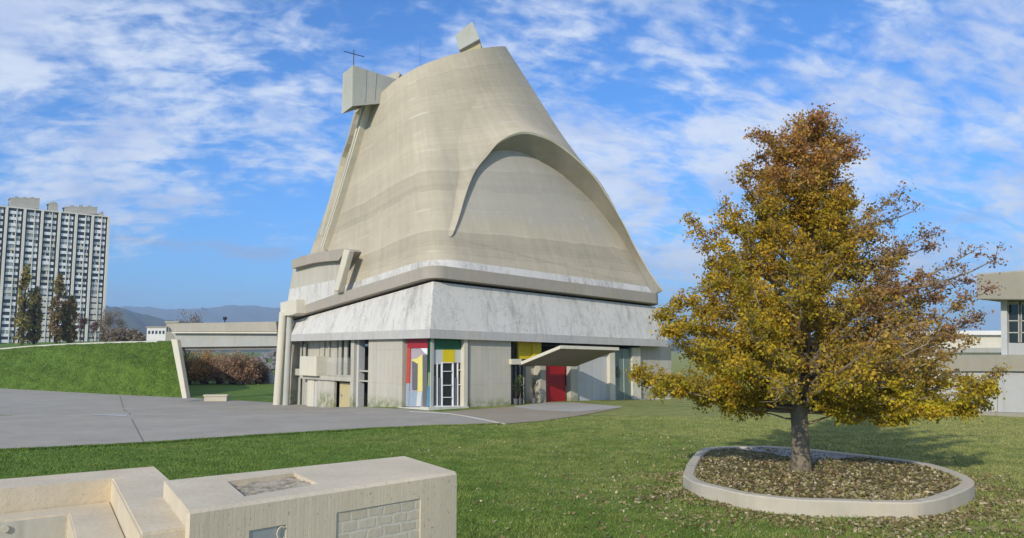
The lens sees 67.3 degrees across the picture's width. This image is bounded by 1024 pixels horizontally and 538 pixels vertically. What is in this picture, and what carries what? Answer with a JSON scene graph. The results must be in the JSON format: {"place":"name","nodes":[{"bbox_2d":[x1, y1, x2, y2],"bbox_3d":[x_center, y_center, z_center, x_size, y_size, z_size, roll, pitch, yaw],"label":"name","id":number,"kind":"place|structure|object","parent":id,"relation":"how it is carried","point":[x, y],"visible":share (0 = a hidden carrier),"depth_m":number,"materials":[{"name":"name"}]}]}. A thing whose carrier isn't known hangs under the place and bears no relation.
{"place":"outdoors","nodes":[
{"label":"outdoors","id":0,"kind":"place"},
{"bbox_2d":[0,341,181,396],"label":"embankment","id":1,"kind":"structure","parent":0,"point":[7,345],"depth_m":86.98,"materials":[{"name":"green plant"}]},
{"bbox_2d":[13,263,33,344],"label":"poplar tree","id":2,"kind":"object","parent":1,"relation":"on","point":[23,313],"visible":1,"depth_m":165.15,"materials":[{"name":"green plant"}]},
{"bbox_2d":[27,286,43,343],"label":"poplar tree","id":3,"kind":"object","parent":1,"relation":"on","point":[37,316],"visible":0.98,"depth_m":167.40,"materials":[{"name":"green plant"}]},
{"bbox_2d":[0,196,109,343],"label":"apartment tower","id":4,"kind":"structure","parent":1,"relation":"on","point":[70,243],"depth_m":314.19,"materials":[{"name":"concrete"}]},
{"bbox_2d":[1,337,7,342],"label":"window","id":5,"kind":"structure","parent":4,"relation":"in","point":[3,339],"depth_m":301.11,"materials":[{"name":"glass"}]},
{"bbox_2d":[1,331,7,336],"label":"window","id":6,"kind":"structure","parent":4,"relation":"in","point":[4,333],"depth_m":301.55,"materials":[{"name":"glass"}]},
{"bbox_2d":[1,324,8,329],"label":"window","id":7,"kind":"structure","parent":4,"relation":"in","point":[4,327],"depth_m":301.85,"materials":[{"name":"glass"}]},
{"bbox_2d":[2,318,8,323],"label":"window","id":8,"kind":"structure","parent":4,"relation":"in","point":[5,320],"depth_m":302.07,"materials":[{"name":"glass"}]},
{"bbox_2d":[2,312,8,317],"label":"window","id":9,"kind":"structure","parent":4,"relation":"in","point":[5,314],"depth_m":302.14,"materials":[{"name":"glass"}]},
{"bbox_2d":[3,306,9,311],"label":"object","id":10,"kind":"structure","parent":4,"relation":"in","point":[5,308],"depth_m":302.51,"materials":[{"name":"glass"}]},
{"bbox_2d":[3,300,9,305],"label":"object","id":11,"kind":"structure","parent":4,"relation":"in","point":[6,302],"depth_m":302.95,"materials":[{"name":"glass"}]},
{"bbox_2d":[4,293,10,298],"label":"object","id":12,"kind":"structure","parent":4,"relation":"in","point":[6,296],"depth_m":302.88,"materials":[{"name":"glass"}]},
{"bbox_2d":[4,287,10,292],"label":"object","id":13,"kind":"structure","parent":4,"relation":"in","point":[7,289],"depth_m":303.25,"materials":[{"name":"glass"}]},
{"bbox_2d":[4,281,10,286],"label":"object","id":14,"kind":"structure","parent":4,"relation":"in","point":[7,283],"depth_m":303.62,"materials":[{"name":"glass"}]},
{"bbox_2d":[5,275,11,280],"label":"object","id":15,"kind":"structure","parent":4,"relation":"in","point":[7,277],"depth_m":303.84,"materials":[{"name":"glass"}]},
{"bbox_2d":[5,269,11,274],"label":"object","id":16,"kind":"structure","parent":4,"relation":"in","point":[8,271],"depth_m":304.07,"materials":[{"name":"glass"}]},
{"bbox_2d":[6,263,12,268],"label":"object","id":17,"kind":"structure","parent":4,"relation":"in","point":[8,265],"depth_m":304.29,"materials":[{"name":"glass"}]},
{"bbox_2d":[6,257,12,262],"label":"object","id":18,"kind":"structure","parent":4,"relation":"in","point":[9,259],"depth_m":304.59,"materials":[{"name":"glass"}]},
{"bbox_2d":[7,251,13,256],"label":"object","id":19,"kind":"structure","parent":4,"relation":"in","point":[9,253],"depth_m":304.81,"materials":[{"name":"glass"}]},
{"bbox_2d":[7,244,13,250],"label":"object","id":20,"kind":"structure","parent":4,"relation":"in","point":[10,247],"depth_m":305.11,"materials":[{"name":"glass"}]},
{"bbox_2d":[7,238,13,243],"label":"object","id":21,"kind":"structure","parent":4,"relation":"in","point":[10,241],"depth_m":305.18,"materials":[{"name":"glass"}]},
{"bbox_2d":[8,232,14,237],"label":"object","id":22,"kind":"structure","parent":4,"relation":"in","point":[10,235],"depth_m":305.48,"materials":[{"name":"glass"}]},
{"bbox_2d":[8,226,14,231],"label":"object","id":23,"kind":"structure","parent":4,"relation":"in","point":[11,229],"depth_m":305.59,"materials":[{"name":"glass"}]},
{"bbox_2d":[9,220,15,225],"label":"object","id":24,"kind":"structure","parent":4,"relation":"in","point":[11,222],"depth_m":306.04,"materials":[{"name":"glass"}]},
{"bbox_2d":[9,214,15,219],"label":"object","id":25,"kind":"structure","parent":4,"relation":"in","point":[12,216],"depth_m":306.26,"materials":[{"name":"glass"}]},
{"bbox_2d":[10,208,16,213],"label":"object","id":26,"kind":"structure","parent":4,"relation":"in","point":[12,210],"depth_m":306.45,"materials":[{"name":"glass"}]},
{"bbox_2d":[24,258,30,263],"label":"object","id":27,"kind":"structure","parent":4,"relation":"in","point":[27,260],"depth_m":308.40,"materials":[{"name":"glass"}]},
{"bbox_2d":[25,252,30,257],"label":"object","id":28,"kind":"structure","parent":4,"relation":"in","point":[27,254],"depth_m":308.70,"materials":[{"name":"glass"}]},
{"bbox_2d":[25,246,31,251],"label":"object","id":29,"kind":"structure","parent":4,"relation":"in","point":[28,248],"depth_m":309.01,"materials":[{"name":"glass"}]},
{"bbox_2d":[25,240,31,245],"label":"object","id":30,"kind":"structure","parent":4,"relation":"in","point":[28,242],"depth_m":309.23,"materials":[{"name":"glass"}]},
{"bbox_2d":[26,234,32,239],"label":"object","id":31,"kind":"structure","parent":4,"relation":"in","point":[28,236],"depth_m":309.38,"materials":[{"name":"glass"}]},
{"bbox_2d":[26,228,32,233],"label":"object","id":32,"kind":"structure","parent":4,"relation":"in","point":[29,230],"depth_m":309.68,"materials":[{"name":"glass"}]},
{"bbox_2d":[27,222,32,227],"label":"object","id":33,"kind":"structure","parent":4,"relation":"in","point":[29,224],"depth_m":309.99,"materials":[{"name":"glass"}]},
{"bbox_2d":[27,216,33,221],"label":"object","id":34,"kind":"structure","parent":4,"relation":"in","point":[30,218],"depth_m":310.37,"materials":[{"name":"glass"}]},
{"bbox_2d":[27,210,33,215],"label":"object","id":35,"kind":"structure","parent":4,"relation":"in","point":[30,212],"depth_m":310.44,"materials":[{"name":"glass"}]},
{"bbox_2d":[44,229,50,234],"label":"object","id":36,"kind":"structure","parent":4,"relation":"in","point":[46,232],"depth_m":313.37,"materials":[{"name":"glass"}]},
{"bbox_2d":[44,223,50,228],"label":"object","id":37,"kind":"structure","parent":4,"relation":"in","point":[47,226],"depth_m":313.64,"materials":[{"name":"glass"}]},
{"bbox_2d":[45,217,50,222],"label":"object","id":38,"kind":"structure","parent":4,"relation":"in","point":[47,220],"depth_m":314.10,"materials":[{"name":"glass"}]},
{"bbox_2d":[45,212,51,217],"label":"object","id":39,"kind":"structure","parent":4,"relation":"in","point":[48,214],"depth_m":314.33,"materials":[{"name":"glass"}]},
{"bbox_2d":[0,207,105,341],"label":"windows","id":40,"kind":"structure","parent":4,"relation":"in","point":[45,256],"depth_m":319.05,"materials":[{"name":"glass"}]},
{"bbox_2d":[47,273,68,343],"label":"poplar tree","id":41,"kind":"object","parent":1,"relation":"on","point":[57,317],"visible":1,"depth_m":158.18,"materials":[{"name":"green plant"}]},
{"bbox_2d":[62,294,77,342],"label":"poplar tree","id":42,"kind":"object","parent":1,"relation":"on","point":[71,332],"visible":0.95,"depth_m":159.87,"materials":[{"name":"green plant"}]},
{"bbox_2d":[75,311,90,342],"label":"red tree","id":43,"kind":"object","parent":1,"relation":"on","point":[80,325],"visible":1,"depth_m":152.93,"materials":[{"name":"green plant"}]},
{"bbox_2d":[89,320,98,341],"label":"red tree","id":44,"kind":"object","parent":1,"relation":"on","point":[95,325],"visible":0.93,"depth_m":150.02,"materials":[{"name":"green plant"}]},
{"bbox_2d":[97,311,113,333],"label":"bare tree","id":45,"kind":"object","parent":1,"relation":"on","point":[102,322],"visible":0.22,"depth_m":162.43,"materials":[{"name":"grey plant"}]},
{"bbox_2d":[98,324,114,341],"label":"bare shrub","id":46,"kind":"object","parent":1,"relation":"on","point":[103,337],"visible":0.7,"depth_m":141.22,"materials":[{"name":"brown plant"}]},
{"bbox_2d":[96,307,123,341],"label":"bare tree","id":47,"kind":"object","parent":1,"relation":"on","point":[108,318],"visible":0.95,"depth_m":145.95,"materials":[{"name":"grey plant"}]},
{"bbox_2d":[106,326,126,341],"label":"bare shrub","id":48,"kind":"object","parent":1,"relation":"on","point":[115,334],"visible":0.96,"depth_m":138.04,"materials":[{"name":"brown plant"}]},
{"bbox_2d":[113,315,127,341],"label":"bare tree","id":49,"kind":"object","parent":1,"relation":"on","point":[120,320],"visible":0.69,"depth_m":149.75,"materials":[{"name":"grey plant"}]},
{"bbox_2d":[120,325,131,341],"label":"bare shrub","id":50,"kind":"object","parent":1,"relation":"on","point":[122,329],"visible":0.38,"depth_m":140.69,"materials":[{"name":"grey plant"}]},
{"bbox_2d":[122,328,139,340],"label":"bare shrub","id":51,"kind":"object","parent":1,"relation":"on","point":[129,334],"visible":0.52,"depth_m":137.51,"materials":[{"name":"grey plant"}]},
{"bbox_2d":[131,331,146,340],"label":"bare shrub","id":52,"kind":"object","parent":1,"relation":"on","point":[138,336],"visible":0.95,"depth_m":132.78,"materials":[{"name":"brown plant"}]},
{"bbox_2d":[146,326,165,340],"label":"building","id":53,"kind":"structure","parent":1,"relation":"on","point":[156,333],"depth_m":418.57,"materials":[{"name":"concrete"}]},
{"bbox_2d":[165,321,185,340],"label":"shed","id":54,"kind":"structure","parent":1,"relation":"on","point":[169,335],"depth_m":299.06,"materials":[{"name":"concrete"}]},
{"bbox_2d":[0,388,496,448],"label":"road","id":55,"kind":"structure","parent":0,"point":[38,418],"depth_m":42.02,"materials":[{"name":"concrete"}]},
{"bbox_2d":[91,414,126,415],"bbox_3d":[-23.089,8.421,44.395,3.341,0.021,0.873,-3,-7,23],"label":"worn mark","id":56,"kind":"object","parent":55,"relation":"on","point":[109,414],"visible":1,"depth_m":44.69,"materials":[{"name":"grey concrete"}]},
{"bbox_2d":[119,395,143,441],"bbox_3d":[-27.589,9.957,54.937,0.173,0.870,54.951,3,-7,-28],"label":"road joint","id":57,"kind":"object","parent":55,"relation":"on","point":[132,421],"visible":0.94,"depth_m":38.84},
{"bbox_2d":[409,411,505,423],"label":"kerb","id":58,"kind":"structure","parent":55,"relation":"on","point":[464,415],"depth_m":43.10,"materials":[{"name":"concrete"}]},
{"bbox_2d":[105,306,905,351],"bbox_3d":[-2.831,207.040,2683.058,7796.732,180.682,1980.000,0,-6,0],"label":"hill","id":59,"kind":"structure","parent":0,"point":[135,321],"depth_m":2300.38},
{"bbox_2d":[0,341,1023,537],"bbox_3d":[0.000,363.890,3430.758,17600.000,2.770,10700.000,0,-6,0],"label":"ground","id":60,"kind":"structure","parent":0,"point":[672,407],"depth_m":28.69,"materials":[{"name":"green plant"}]},
{"bbox_2d":[0,466,184,537],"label":"parapet wall","id":61,"kind":"structure","parent":60,"relation":"on","point":[126,503],"depth_m":4.98,"materials":[{"name":"concrete"}]},
{"bbox_2d":[176,307,207,356],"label":"bare tree","id":62,"kind":"object","parent":60,"relation":"on","point":[194,318],"visible":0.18,"depth_m":129.18,"materials":[{"name":"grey plant"}]},
{"bbox_2d":[183,350,210,384],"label":"autumn shrub","id":63,"kind":"object","parent":60,"relation":"on","point":[193,371],"visible":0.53,"depth_m":101.97,"materials":[{"name":"brown plant"}]},
{"bbox_2d":[188,350,222,383],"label":"autumn shrub","id":64,"kind":"object","parent":60,"relation":"on","point":[206,377],"visible":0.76,"depth_m":103.77,"materials":[{"name":"brown plant"}]},
{"bbox_2d":[203,394,229,400],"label":"stone bench","id":65,"kind":"object","parent":60,"relation":"on","point":[216,397],"visible":0.8,"depth_m":69.28,"materials":[{"name":"stone"}]},
{"bbox_2d":[210,351,228,383],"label":"autumn shrub","id":66,"kind":"object","parent":60,"relation":"on","point":[219,379],"visible":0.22,"depth_m":105.72,"materials":[{"name":"brown plant"}]},
{"bbox_2d":[166,322,286,397],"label":"footbridge","id":67,"kind":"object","parent":60,"relation":"on","point":[231,336],"visible":0.88,"depth_m":68.56,"materials":[{"name":"concrete"}]},
{"bbox_2d":[209,350,246,384],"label":"autumn shrub","id":68,"kind":"object","parent":60,"relation":"on","point":[224,376],"visible":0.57,"depth_m":103.48,"materials":[{"name":"brown plant"}]},
{"bbox_2d":[226,350,264,384],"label":"autumn shrub","id":69,"kind":"object","parent":60,"relation":"on","point":[247,371],"visible":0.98,"depth_m":102.52,"materials":[{"name":"brown plant"}]},
{"bbox_2d":[252,357,271,383],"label":"autumn shrub","id":70,"kind":"object","parent":60,"relation":"on","point":[265,373],"visible":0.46,"depth_m":104.90,"materials":[{"name":"brown plant"}]},
{"bbox_2d":[251,350,276,381],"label":"rubble wall","id":71,"kind":"structure","parent":60,"relation":"on","point":[272,356],"depth_m":110.83,"materials":[{"name":"grey stone"}]},
{"bbox_2d":[261,373,274,383],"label":"boulder","id":72,"kind":"object","parent":60,"relation":"on","point":[272,379],"visible":0.17,"depth_m":106.93,"materials":[{"name":"grey stone"}]},
{"bbox_2d":[163,456,456,537],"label":"concrete block","id":73,"kind":"structure","parent":60,"relation":"on","point":[400,497],"depth_m":4.58,"materials":[{"name":"concrete"}]},
{"bbox_2d":[273,22,671,409],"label":"church","id":74,"kind":"structure","parent":60,"relation":"on","point":[473,245],"depth_m":57.91,"materials":[{"name":"concrete"}]},
{"bbox_2d":[296,375,300,404],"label":"window","id":75,"kind":"structure","parent":74,"relation":"in","point":[298,376],"depth_m":65.33,"materials":[{"name":"glass"}]},
{"bbox_2d":[297,341,302,368],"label":"window","id":76,"kind":"structure","parent":74,"relation":"in","point":[299,342],"depth_m":65.79,"materials":[{"name":"grey glass"}]},
{"bbox_2d":[300,379,307,404],"bbox_3d":[-17.607,10.657,64.980,0.110,3.109,1.596,5,-8,-39],"label":"window","id":77,"kind":"structure","parent":74,"relation":"in","point":[303,394],"depth_m":64.93,"materials":[{"name":"glass"}]},
{"bbox_2d":[302,341,308,355],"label":"window","id":78,"kind":"structure","parent":74,"relation":"in","point":[304,342],"depth_m":65.35,"materials":[{"name":"grey glass"}]},
{"bbox_2d":[339,382,349,406],"bbox_3d":[-12.852,10.168,59.049,0.180,2.842,1.761,5,-8,-39],"label":"door","id":79,"kind":"structure","parent":74,"relation":"in","point":[344,399],"depth_m":59.12,"materials":[{"name":"wood"}]},
{"bbox_2d":[342,340,350,374],"bbox_3d":[-13.229,6.998,60.498,0.110,2.984,2.360,5,-8,-39],"label":"window","id":80,"kind":"structure","parent":74,"relation":"in","point":[349,341],"depth_m":59.95,"materials":[{"name":"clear glass"}]},
{"bbox_2d":[405,338,427,406],"bbox_3d":[-6.258,6.731,50.603,0.125,4.842,2.667,5,-8,-39],"label":"painted window","id":81,"kind":"structure","parent":74,"relation":"in","point":[417,349],"depth_m":50.49,"materials":[{"name":"multicoloured glass"}]},
{"bbox_2d":[427,338,460,406],"bbox_3d":[-4.240,6.653,49.992,3.005,4.786,0.160,5,-8,-39],"label":"painted window","id":82,"kind":"structure","parent":74,"relation":"in","point":[447,352],"depth_m":49.94,"materials":[{"name":"multicoloured glass"}]},
{"bbox_2d":[511,344,524,403],"bbox_3d":[0.426,8.221,54.392,1.244,5.741,0.050,5,-8,-39],"label":"glass door","id":83,"kind":"structure","parent":74,"relation":"in","point":[519,369],"depth_m":54.40,"materials":[{"name":"black glass"}]},
{"bbox_2d":[546,366,564,401],"bbox_3d":[3.173,9.193,56.528,1.988,4.253,0.150,5,-8,-40],"label":"door","id":84,"kind":"structure","parent":74,"relation":"in","point":[555,375],"depth_m":56.56,"materials":[{"name":"red metal"}]},
{"bbox_2d":[615,349,630,399],"bbox_3d":[8.902,9.075,61.106,2.072,5.446,0.110,5,-8,-39],"label":"window","id":85,"kind":"structure","parent":74,"relation":"in","point":[622,356],"depth_m":61.09,"materials":[{"name":"green glass"}]},
{"bbox_2d":[515,375,522,403],"bbox_3d":[0.549,8.301,53.257,0.693,2.084,0.698,-3,-7,29],"label":"potted plant","id":86,"kind":"object","parent":60,"relation":"on","point":[519,400],"visible":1,"depth_m":53.17,"materials":[{"name":"green plant"}]},
{"bbox_2d":[683,446,974,517],"bbox_3d":[8.884,6.075,22.139,7.478,0.665,10.312,-2,-6,20],"label":"tree planter","id":87,"kind":"object","parent":60,"relation":"on","point":[962,493],"visible":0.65,"depth_m":18.94,"materials":[{"name":"concrete"}]},
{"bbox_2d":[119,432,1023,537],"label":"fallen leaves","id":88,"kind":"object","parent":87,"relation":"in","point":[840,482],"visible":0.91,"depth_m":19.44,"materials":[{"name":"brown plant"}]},
{"bbox_2d":[624,103,1012,472],"bbox_3d":[8.873,0.520,22.288,10.279,10.990,7.926,4,-7,-33],"label":"autumn tree","id":89,"kind":"object","parent":87,"relation":"in","point":[783,358],"visible":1,"depth_m":21.36,"materials":[{"name":"yellow plant"}]},
{"bbox_2d":[832,331,1000,388],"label":"hall","id":90,"kind":"structure","parent":60,"relation":"on","point":[990,342],"depth_m":83.25,"materials":[{"name":"concrete"}]},
{"bbox_2d":[936,270,1023,416],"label":"pavilion","id":91,"kind":"structure","parent":60,"relation":"on","point":[1010,298],"depth_m":44.27,"materials":[{"name":"concrete"}]},
{"bbox_2d":[1009,301,1019,342],"bbox_3d":[29.034,3.082,44.534,0.140,2.380,0.758,5,-8,-41],"label":"window","id":92,"kind":"structure","parent":91,"relation":"in","point":[1014,307],"depth_m":44.49,"materials":[{"name":"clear glass"}]},
{"bbox_2d":[1021,302,1023,341],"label":"window","id":93,"kind":"structure","parent":91,"relation":"in","point":[1022,303],"depth_m":44.18,"materials":[{"name":"clear glass"}]},
{"bbox_2d":[0,0,1023,335],"label":"sky","id":94,"kind":"structure","parent":0,"point":[211,136],"materials":[{"name":"blue"}]},
{"bbox_2d":[119,305,905,345],"bbox_3d":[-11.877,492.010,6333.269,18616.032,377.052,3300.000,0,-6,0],"label":"hills","id":95,"kind":"structure","parent":0,"point":[237,313],"depth_m":5842.70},
{"bbox_2d":[443,406,616,422],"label":"paving","id":96,"kind":"structure","parent":0,"point":[512,414],"depth_m":45.36,"materials":[{"name":"grey concrete"}]},
{"bbox_2d":[515,402,621,411],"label":"threshold paving","id":97,"kind":"structure","parent":0,"point":[564,406],"depth_m":50.86,"materials":[{"name":"grey concrete"}]},
{"bbox_2d":[512,380,521,403],"bbox_3d":[0.327,8.440,53.064,0.826,1.767,0.762,-4,-7,33],"label":"potted plant","id":98,"kind":"object","parent":97,"relation":"on","point":[515,400],"visible":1,"depth_m":52.97,"materials":[{"name":"green plant"}]},
{"bbox_2d":[531,378,539,402],"bbox_3d":[1.594,8.533,54.122,0.700,1.804,1.016,0,-6,0],"label":"potted plant","id":99,"kind":"object","parent":97,"relation":"on","point":[533,386],"visible":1,"depth_m":53.95,"materials":[{"name":"green plant"}]},
{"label":"path","id":100,"kind":"structure","parent":0,"visible":0},
{"bbox_2d":[0,341,158,348],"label":"kerb stone","id":101,"kind":"object","parent":100,"relation":"on","point":[79,343],"visible":0.44,"depth_m":96.33,"materials":[{"name":"concrete"}]}
]}

